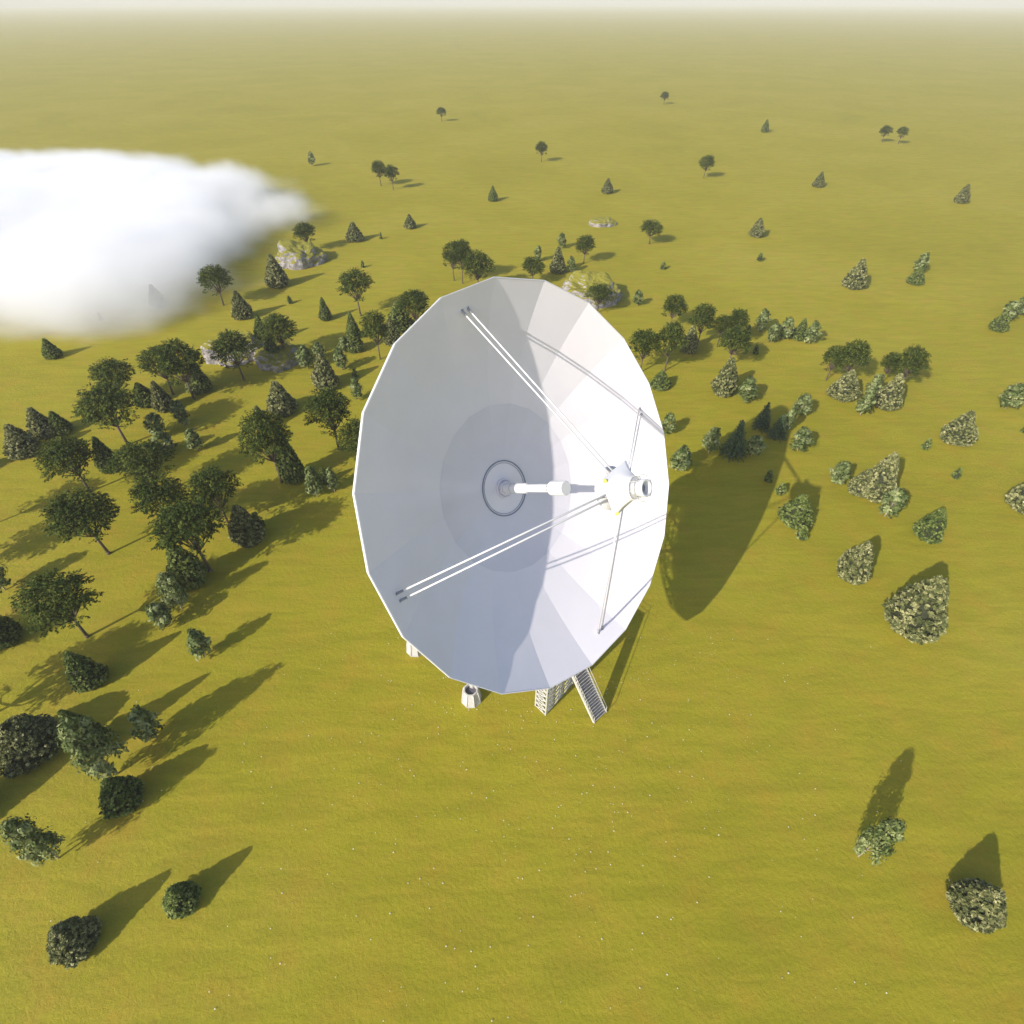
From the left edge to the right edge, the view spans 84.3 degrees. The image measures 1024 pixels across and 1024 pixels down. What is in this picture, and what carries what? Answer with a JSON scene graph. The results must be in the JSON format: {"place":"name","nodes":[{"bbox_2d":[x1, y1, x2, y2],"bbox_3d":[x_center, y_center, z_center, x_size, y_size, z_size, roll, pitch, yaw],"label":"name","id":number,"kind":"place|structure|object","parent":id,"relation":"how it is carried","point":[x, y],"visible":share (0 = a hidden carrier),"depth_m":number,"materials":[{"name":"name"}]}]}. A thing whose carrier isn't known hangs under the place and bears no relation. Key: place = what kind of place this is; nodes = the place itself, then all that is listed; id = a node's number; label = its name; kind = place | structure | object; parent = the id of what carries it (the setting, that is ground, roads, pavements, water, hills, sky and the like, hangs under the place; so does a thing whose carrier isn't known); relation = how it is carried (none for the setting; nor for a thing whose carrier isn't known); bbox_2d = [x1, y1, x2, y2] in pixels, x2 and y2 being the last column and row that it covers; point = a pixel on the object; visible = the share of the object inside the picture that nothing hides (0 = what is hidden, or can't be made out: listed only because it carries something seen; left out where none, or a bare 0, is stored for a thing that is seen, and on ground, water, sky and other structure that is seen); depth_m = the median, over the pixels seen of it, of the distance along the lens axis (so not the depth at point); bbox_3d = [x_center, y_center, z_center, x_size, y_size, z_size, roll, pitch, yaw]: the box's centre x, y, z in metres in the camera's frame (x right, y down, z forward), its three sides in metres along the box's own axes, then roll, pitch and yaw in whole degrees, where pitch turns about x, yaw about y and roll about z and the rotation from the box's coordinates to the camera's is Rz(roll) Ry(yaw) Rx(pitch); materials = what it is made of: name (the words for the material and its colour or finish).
{"place":"outdoors","nodes":[
{"label":"outdoors","id":0,"kind":"place"},
{"bbox_2d":[0,6,1023,1023],"bbox_3d":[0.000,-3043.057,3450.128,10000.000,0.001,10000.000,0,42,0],"label":"grass ground","id":1,"kind":"structure","parent":0,"point":[165,150],"depth_m":82.39,"materials":[{"name":"plant"}]},
{"bbox_2d":[0,615,22,650],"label":"evergreen shrub","id":2,"kind":"object","parent":1,"relation":"on","point":[11,631],"visible":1,"depth_m":70.20,"materials":[{"name":"green plant"}]},
{"bbox_2d":[2,423,41,459],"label":"conical shrub","id":3,"kind":"object","parent":1,"relation":"on","point":[19,443],"visible":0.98,"depth_m":98.41,"materials":[{"name":"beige plant"}]},
{"bbox_2d":[0,713,61,778],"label":"conical shrub","id":4,"kind":"object","parent":1,"relation":"on","point":[27,741],"visible":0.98,"depth_m":58.44,"materials":[{"name":"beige plant"}]},
{"bbox_2d":[0,813,65,866],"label":"young tree","id":5,"kind":"object","parent":1,"relation":"on","point":[36,842],"visible":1,"depth_m":49.66,"materials":[{"name":"green plant"}]},
{"bbox_2d":[25,407,55,439],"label":"conical shrub","id":6,"kind":"object","parent":1,"relation":"on","point":[38,427],"visible":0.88,"depth_m":102.56,"materials":[{"name":"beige plant"}]},
{"bbox_2d":[41,338,62,359],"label":"evergreen shrub","id":7,"kind":"object","parent":1,"relation":"on","point":[50,350],"visible":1,"depth_m":126.25,"materials":[{"name":"green plant"}]},
{"bbox_2d":[8,566,104,638],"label":"broadleaf tree","id":8,"kind":"object","parent":1,"relation":"on","point":[43,590],"visible":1,"depth_m":65.40,"materials":[{"name":"green plant"}]},
{"bbox_2d":[48,411,73,435],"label":"evergreen shrub","id":9,"kind":"object","parent":1,"relation":"on","point":[60,425],"visible":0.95,"depth_m":104.05,"materials":[{"name":"green plant"}]},
{"bbox_2d":[33,430,98,492],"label":"broadleaf tree","id":10,"kind":"object","parent":1,"relation":"on","point":[63,451],"visible":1,"depth_m":86.79,"materials":[{"name":"green plant"}]},
{"bbox_2d":[45,915,102,970],"bbox_3d":[-37.029,35.399,46.989,3.623,4.689,3.849,-2,42,-2],"label":"conical shrub","id":11,"kind":"object","parent":1,"relation":"on","point":[72,942],"visible":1,"depth_m":46.75,"materials":[{"name":"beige plant"}]},
{"bbox_2d":[38,486,119,554],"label":"broadleaf tree","id":12,"kind":"object","parent":1,"relation":"on","point":[60,513],"visible":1,"depth_m":76.23,"materials":[{"name":"green plant"}]},
{"bbox_2d":[63,651,109,693],"bbox_3d":[-49.566,17.877,65.152,4.201,6.375,3.687,-24,47,-24],"label":"evergreen shrub","id":13,"kind":"object","parent":1,"relation":"on","point":[84,674],"visible":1,"depth_m":64.86,"materials":[{"name":"green plant"}]},
{"bbox_2d":[54,716,128,780],"bbox_3d":[-41.075,23.360,55.552,4.417,11.203,4.564,-8,43,-8],"label":"young tree","id":14,"kind":"object","parent":1,"relation":"on","point":[98,747],"visible":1,"depth_m":54.42,"materials":[{"name":"green plant"}]},
{"bbox_2d":[91,436,122,474],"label":"evergreen shrub","id":15,"kind":"object","parent":1,"relation":"on","point":[103,453],"visible":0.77,"depth_m":94.71,"materials":[{"name":"green plant"}]},
{"bbox_2d":[70,380,144,443],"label":"broadleaf tree","id":16,"kind":"object","parent":1,"relation":"on","point":[112,400],"visible":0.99,"depth_m":95.84,"materials":[{"name":"green plant"}]},
{"bbox_2d":[87,355,135,398],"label":"broadleaf tree","id":17,"kind":"object","parent":1,"relation":"on","point":[105,370],"visible":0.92,"depth_m":108.09,"materials":[{"name":"green plant"}]},
{"bbox_2d":[98,774,145,819],"bbox_3d":[-38.842,27.446,55.507,4.085,5.022,4.206,-14,44,-15],"label":"evergreen shrub","id":18,"kind":"object","parent":1,"relation":"on","point":[119,796],"visible":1,"depth_m":55.13,"materials":[{"name":"green plant"}]},
{"bbox_2d":[105,438,175,486],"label":"broadleaf tree","id":19,"kind":"object","parent":1,"relation":"on","point":[149,449],"visible":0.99,"depth_m":86.61,"materials":[{"name":"green plant"}]},
{"bbox_2d":[131,382,150,408],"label":"evergreen shrub","id":20,"kind":"object","parent":1,"relation":"on","point":[142,390],"visible":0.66,"depth_m":110.94,"materials":[{"name":"green plant"}]},
{"bbox_2d":[127,704,164,742],"bbox_3d":[-39.012,22.536,59.989,2.973,6.285,3.290,-12,43,-13],"label":"young tree","id":21,"kind":"object","parent":1,"relation":"on","point":[138,715],"visible":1,"depth_m":59.18,"materials":[{"name":"green plant"}]},
{"bbox_2d":[143,412,165,434],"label":"young tree","id":22,"kind":"object","parent":1,"relation":"on","point":[157,425],"visible":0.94,"depth_m":102.07,"materials":[{"name":"green plant"}]},
{"bbox_2d":[134,344,181,394],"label":"broadleaf tree","id":23,"kind":"object","parent":1,"relation":"on","point":[147,363],"visible":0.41,"depth_m":109.36,"materials":[{"name":"green plant"}]},
{"bbox_2d":[127,471,189,524],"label":"broadleaf tree","id":24,"kind":"object","parent":1,"relation":"on","point":[163,491],"visible":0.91,"depth_m":79.59,"materials":[{"name":"green plant"}]},
{"bbox_2d":[145,601,172,630],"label":"young tree","id":25,"kind":"object","parent":1,"relation":"on","point":[154,610],"visible":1,"depth_m":70.53,"materials":[{"name":"green plant"}]},
{"bbox_2d":[150,380,171,412],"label":"conical shrub","id":26,"kind":"object","parent":1,"relation":"on","point":[160,398],"visible":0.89,"depth_m":109.30,"materials":[{"name":"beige plant"}]},
{"bbox_2d":[155,570,189,609],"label":"young tree","id":27,"kind":"object","parent":1,"relation":"on","point":[170,585],"visible":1,"depth_m":72.10,"materials":[{"name":"green plant"}]},
{"bbox_2d":[150,337,205,399],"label":"broadleaf tree","id":28,"kind":"object","parent":1,"relation":"on","point":[174,347],"visible":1,"depth_m":107.95,"materials":[{"name":"green plant"}]},
{"bbox_2d":[168,399,189,425],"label":"young tree","id":29,"kind":"object","parent":1,"relation":"on","point":[176,409],"visible":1,"depth_m":104.86,"materials":[{"name":"green plant"}]},
{"bbox_2d":[161,880,201,919],"bbox_3d":[-29.415,33.644,49.495,3.357,3.884,2.979,-4,42,-4],"label":"evergreen shrub","id":30,"kind":"object","parent":1,"relation":"on","point":[180,899],"visible":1,"depth_m":49.30,"materials":[{"name":"green plant"}]},
{"bbox_2d":[165,542,206,591],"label":"evergreen shrub","id":31,"kind":"object","parent":1,"relation":"on","point":[190,575],"visible":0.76,"depth_m":75.58,"materials":[{"name":"green plant"}]},
{"bbox_2d":[147,496,228,571],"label":"broadleaf tree","id":32,"kind":"object","parent":1,"relation":"on","point":[185,529],"visible":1,"depth_m":73.20,"materials":[{"name":"green plant"}]},
{"bbox_2d":[183,365,212,394],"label":"evergreen shrub","id":33,"kind":"object","parent":1,"relation":"on","point":[200,383],"visible":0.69,"depth_m":115.06,"materials":[{"name":"green plant"}]},
{"bbox_2d":[186,627,211,661],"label":"young tree","id":34,"kind":"object","parent":1,"relation":"on","point":[196,638],"visible":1,"depth_m":67.54,"materials":[{"name":"green plant"}]},
{"bbox_2d":[182,464,243,524],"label":"broadleaf tree","id":35,"kind":"object","parent":1,"relation":"on","point":[214,487],"visible":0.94,"depth_m":80.63,"materials":[{"name":"green plant"}]},
{"bbox_2d":[196,264,233,305],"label":"broadleaf tree","id":36,"kind":"object","parent":1,"relation":"on","point":[215,274],"visible":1,"depth_m":144.05,"materials":[{"name":"green plant"}]},
{"bbox_2d":[200,331,263,366],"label":"boulder","id":37,"kind":"object","parent":1,"relation":"on","point":[205,346],"visible":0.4,"depth_m":124.95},
{"bbox_2d":[208,328,258,380],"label":"broadleaf tree","id":38,"kind":"object","parent":1,"relation":"on","point":[228,342],"visible":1,"depth_m":113.92,"materials":[{"name":"green plant"}]},
{"bbox_2d":[231,290,252,319],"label":"conical shrub","id":39,"kind":"object","parent":1,"relation":"on","point":[241,308],"visible":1,"depth_m":141.22,"materials":[{"name":"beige plant"}]},
{"bbox_2d":[227,505,265,548],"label":"conical shrub","id":40,"kind":"object","parent":1,"relation":"on","point":[246,530],"visible":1,"depth_m":81.84,"materials":[{"name":"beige plant"}]},
{"bbox_2d":[236,407,292,483],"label":"broadleaf tree","id":41,"kind":"object","parent":1,"relation":"on","point":[265,426],"visible":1,"depth_m":87.06,"materials":[{"name":"green plant"}]},
{"bbox_2d":[253,341,299,372],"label":"boulder","id":42,"kind":"object","parent":1,"relation":"on","point":[283,359],"visible":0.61,"depth_m":123.14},
{"bbox_2d":[264,253,288,288],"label":"conical shrub","id":43,"kind":"object","parent":1,"relation":"on","point":[276,276],"visible":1,"depth_m":156.30,"materials":[{"name":"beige plant"}]},
{"bbox_2d":[257,311,298,346],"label":"broadleaf tree","id":44,"kind":"object","parent":1,"relation":"on","point":[272,323],"visible":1,"depth_m":121.57,"materials":[{"name":"green plant"}]},
{"bbox_2d":[266,381,299,416],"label":"conical shrub","id":45,"kind":"object","parent":1,"relation":"on","point":[281,400],"visible":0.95,"depth_m":108.06,"materials":[{"name":"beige plant"}]},
{"bbox_2d":[275,427,304,484],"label":"evergreen shrub","id":46,"kind":"object","parent":1,"relation":"on","point":[290,467],"visible":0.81,"depth_m":92.33,"materials":[{"name":"green plant"}]},
{"bbox_2d":[275,239,326,269],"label":"boulder","id":47,"kind":"object","parent":1,"relation":"on","point":[294,255],"visible":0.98,"depth_m":170.17,"materials":[{"name":"stone"}]},
{"bbox_2d":[304,466,323,496],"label":"young tree","id":48,"kind":"object","parent":1,"relation":"on","point":[310,473],"visible":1,"depth_m":89.46,"materials":[{"name":"green plant"}]},
{"bbox_2d":[310,353,339,390],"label":"conical shrub","id":49,"kind":"object","parent":1,"relation":"on","point":[323,374],"visible":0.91,"depth_m":115.12,"materials":[{"name":"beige plant"}]},
{"bbox_2d":[302,383,351,449],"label":"broadleaf tree","id":50,"kind":"object","parent":1,"relation":"on","point":[325,404],"visible":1,"depth_m":94.63,"materials":[{"name":"green plant"}]},
{"bbox_2d":[335,415,360,454],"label":"broadleaf tree","id":51,"kind":"object","parent":1,"relation":"on","point":[348,431],"visible":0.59,"depth_m":92.64,"materials":[{"name":"green plant"}]},
{"bbox_2d":[345,325,362,353],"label":"evergreen shrub","id":52,"kind":"object","parent":1,"relation":"on","point":[354,341],"visible":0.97,"depth_m":128.07,"materials":[{"name":"green plant"}]},
{"bbox_2d":[335,267,374,315],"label":"broadleaf tree","id":53,"kind":"object","parent":1,"relation":"on","point":[359,281],"visible":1,"depth_m":138.34,"materials":[{"name":"green plant"}]},
{"bbox_2d":[357,309,389,359],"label":"broadleaf tree","id":54,"kind":"object","parent":1,"relation":"on","point":[373,325],"visible":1,"depth_m":121.00,"materials":[{"name":"green plant"}]},
{"bbox_2d":[386,301,414,332],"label":"evergreen shrub","id":55,"kind":"object","parent":1,"relation":"on","point":[402,321],"visible":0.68,"depth_m":135.52,"materials":[{"name":"green plant"}]},
{"bbox_2d":[397,289,430,321],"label":"broadleaf tree","id":56,"kind":"object","parent":1,"relation":"on","point":[416,304],"visible":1,"depth_m":130.82,"materials":[{"name":"green plant"}]},
{"bbox_2d":[448,238,472,283],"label":"broadleaf tree","id":57,"kind":"object","parent":1,"relation":"on","point":[458,246],"visible":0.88,"depth_m":154.52,"materials":[{"name":"green plant"}]},
{"bbox_2d":[459,248,495,282],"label":"broadleaf tree","id":58,"kind":"object","parent":1,"relation":"on","point":[475,265],"visible":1,"depth_m":149.84,"materials":[{"name":"green plant"}]},
{"bbox_2d":[352,277,668,723],"bbox_3d":[1.515,2.129,54.013,29.277,44.412,31.872,0,42,0],"label":"radio telescope","id":59,"kind":"object","parent":1,"relation":"on","point":[510,491],"visible":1,"depth_m":49.00,"materials":[{"name":"white paint"}]},
{"bbox_2d":[549,246,566,274],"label":"conical shrub","id":60,"kind":"object","parent":1,"relation":"on","point":[557,265],"visible":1,"depth_m":164.81,"materials":[{"name":"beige plant"}]},
{"bbox_2d":[561,270,622,308],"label":"boulder","id":61,"kind":"object","parent":1,"relation":"on","point":[576,282],"visible":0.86,"depth_m":149.43,"materials":[{"name":"stone"}]},
{"bbox_2d":[583,283,612,310],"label":"broadleaf tree","id":62,"kind":"object","parent":1,"relation":"on","point":[600,291],"visible":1,"depth_m":141.71,"materials":[{"name":"green plant"}]},
{"bbox_2d":[628,328,662,368],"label":"broadleaf tree","id":63,"kind":"object","parent":1,"relation":"on","point":[642,337],"visible":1,"depth_m":117.25,"materials":[{"name":"green plant"}]},
{"bbox_2d":[653,321,688,370],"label":"broadleaf tree","id":64,"kind":"object","parent":1,"relation":"on","point":[675,334],"visible":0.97,"depth_m":117.14,"materials":[{"name":"green plant"}]},
{"bbox_2d":[661,293,689,321],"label":"broadleaf tree","id":65,"kind":"object","parent":1,"relation":"on","point":[678,300],"visible":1,"depth_m":134.91,"materials":[{"name":"green plant"}]},
{"bbox_2d":[669,444,692,470],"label":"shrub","id":66,"kind":"object","parent":1,"relation":"on","point":[685,462],"visible":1,"depth_m":94.79,"materials":[{"name":"green plant"}]},
{"bbox_2d":[679,325,698,353],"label":"conical shrub","id":67,"kind":"object","parent":1,"relation":"on","point":[691,347],"visible":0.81,"depth_m":127.56,"materials":[{"name":"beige plant"}]},
{"bbox_2d":[687,302,717,342],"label":"broadleaf tree","id":68,"kind":"object","parent":1,"relation":"on","point":[705,318],"visible":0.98,"depth_m":126.06,"materials":[{"name":"green plant"}]},
{"bbox_2d":[701,427,720,453],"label":"young tree","id":69,"kind":"object","parent":1,"relation":"on","point":[714,433],"visible":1,"depth_m":98.20,"materials":[{"name":"green plant"}]},
{"bbox_2d":[710,357,738,397],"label":"conical shrub","id":70,"kind":"object","parent":1,"relation":"on","point":[725,383],"visible":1,"depth_m":113.35,"materials":[{"name":"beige plant"}]},
{"bbox_2d":[718,419,746,462],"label":"spruce tree","id":71,"kind":"object","parent":1,"relation":"on","point":[733,447],"visible":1,"depth_m":98.28,"materials":[{"name":"green plant"}]},
{"bbox_2d":[717,323,752,356],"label":"broadleaf tree","id":72,"kind":"object","parent":1,"relation":"on","point":[733,337],"visible":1,"depth_m":119.09,"materials":[{"name":"green plant"}]},
{"bbox_2d":[736,375,759,402],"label":"young tree","id":73,"kind":"object","parent":1,"relation":"on","point":[750,384],"visible":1,"depth_m":111.42,"materials":[{"name":"green plant"}]},
{"bbox_2d":[752,402,770,433],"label":"spruce tree","id":74,"kind":"object","parent":1,"relation":"on","point":[762,418],"visible":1,"depth_m":105.29,"materials":[{"name":"green plant"}]},
{"bbox_2d":[764,415,786,442],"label":"spruce tree","id":75,"kind":"object","parent":1,"relation":"on","point":[778,432],"visible":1,"depth_m":103.14,"materials":[{"name":"green plant"}]},
{"bbox_2d":[777,493,812,529],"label":"evergreen shrub","id":76,"kind":"object","parent":1,"relation":"on","point":[797,514],"visible":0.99,"depth_m":85.36,"materials":[{"name":"green plant"}]},
{"bbox_2d":[789,426,813,451],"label":"young tree","id":77,"kind":"object","parent":1,"relation":"on","point":[803,435],"visible":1,"depth_m":99.03,"materials":[{"name":"green plant"}]},
{"bbox_2d":[819,344,847,380],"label":"broadleaf tree","id":78,"kind":"object","parent":1,"relation":"on","point":[832,352],"visible":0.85,"depth_m":116.22,"materials":[{"name":"green plant"}]},
{"bbox_2d":[829,460,850,483],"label":"young tree","id":79,"kind":"object","parent":1,"relation":"on","point":[843,468],"visible":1,"depth_m":92.31,"materials":[{"name":"green plant"}]},
{"bbox_2d":[826,370,861,401],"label":"conical shrub","id":80,"kind":"object","parent":1,"relation":"on","point":[844,387],"visible":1,"depth_m":112.44,"materials":[{"name":"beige plant"}]},
{"bbox_2d":[836,338,872,373],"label":"broadleaf tree","id":81,"kind":"object","parent":1,"relation":"on","point":[854,353],"visible":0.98,"depth_m":113.30,"materials":[{"name":"green plant"}]},
{"bbox_2d":[841,258,868,289],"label":"conical shrub","id":82,"kind":"object","parent":1,"relation":"on","point":[855,277],"visible":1,"depth_m":155.93,"materials":[{"name":"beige plant"}]},
{"bbox_2d":[836,540,874,584],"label":"conical shrub","id":83,"kind":"object","parent":1,"relation":"on","point":[855,565],"visible":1,"depth_m":76.90,"materials":[{"name":"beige plant"}]},
{"bbox_2d":[847,468,873,497],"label":"conical shrub","id":84,"kind":"object","parent":1,"relation":"on","point":[857,484],"visible":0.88,"depth_m":91.04,"materials":[{"name":"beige plant"}]},
{"bbox_2d":[855,388,877,415],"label":"young tree","id":85,"kind":"object","parent":1,"relation":"on","point":[864,403],"visible":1,"depth_m":107.34,"materials":[{"name":"green plant"}]},
{"bbox_2d":[853,816,906,865],"bbox_3d":[32.641,29.341,50.452,2.727,9.104,2.968,20,46,21],"label":"young tree","id":86,"kind":"object","parent":1,"relation":"on","point":[894,827],"visible":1,"depth_m":49.60,"materials":[{"name":"green plant"}]},
{"bbox_2d":[861,452,899,503],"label":"conical shrub","id":87,"kind":"object","parent":1,"relation":"on","point":[885,473],"visible":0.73,"depth_m":88.98,"materials":[{"name":"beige plant"}]},
{"bbox_2d":[873,373,904,410],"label":"conical shrub","id":88,"kind":"object","parent":1,"relation":"on","point":[889,396],"visible":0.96,"depth_m":109.69,"materials":[{"name":"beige plant"}]},
{"bbox_2d":[878,487,908,518],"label":"young tree","id":89,"kind":"object","parent":1,"relation":"on","point":[897,497],"visible":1,"depth_m":85.87,"materials":[{"name":"green plant"}]},
{"bbox_2d":[891,344,931,378],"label":"broadleaf tree","id":90,"kind":"object","parent":1,"relation":"on","point":[914,360],"visible":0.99,"depth_m":111.74,"materials":[{"name":"green plant"}]},
{"bbox_2d":[881,574,949,644],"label":"conical shrub","id":91,"kind":"object","parent":1,"relation":"on","point":[917,609],"visible":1,"depth_m":69.61,"materials":[{"name":"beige plant"}]},
{"bbox_2d":[912,508,947,544],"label":"evergreen shrub","id":92,"kind":"object","parent":1,"relation":"on","point":[930,528],"visible":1,"depth_m":83.02,"materials":[{"name":"green plant"}]},
{"bbox_2d":[939,410,978,446],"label":"conical shrub","id":93,"kind":"object","parent":1,"relation":"on","point":[962,429],"visible":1,"depth_m":101.12,"materials":[{"name":"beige plant"}]},
{"bbox_2d":[945,877,1007,933],"bbox_3d":[40.566,33.490,48.682,4.360,5.277,4.077,-9,43,-9],"label":"conical shrub","id":94,"kind":"object","parent":1,"relation":"on","point":[976,904],"visible":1,"depth_m":48.43,"materials":[{"name":"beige plant"}]},
{"bbox_2d":[988,311,1010,331],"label":"evergreen shrub","id":95,"kind":"object","parent":1,"relation":"on","point":[1000,323],"visible":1,"depth_m":136.81,"materials":[{"name":"green plant"}]},
{"bbox_2d":[998,382,1023,408],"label":"young tree","id":96,"kind":"object","parent":1,"relation":"on","point":[1012,392],"visible":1,"depth_m":109.33,"materials":[{"name":"green plant"}]},
{"bbox_2d":[1005,483,1023,514],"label":"conical shrub","id":97,"kind":"object","parent":1,"relation":"on","point":[1015,498],"visible":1,"depth_m":88.79,"materials":[{"name":"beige plant"}]},
{"bbox_2d":[0,0,1023,7],"label":"sky","id":98,"kind":"structure","parent":0,"point":[3,3],"materials":[{"name":"white"}]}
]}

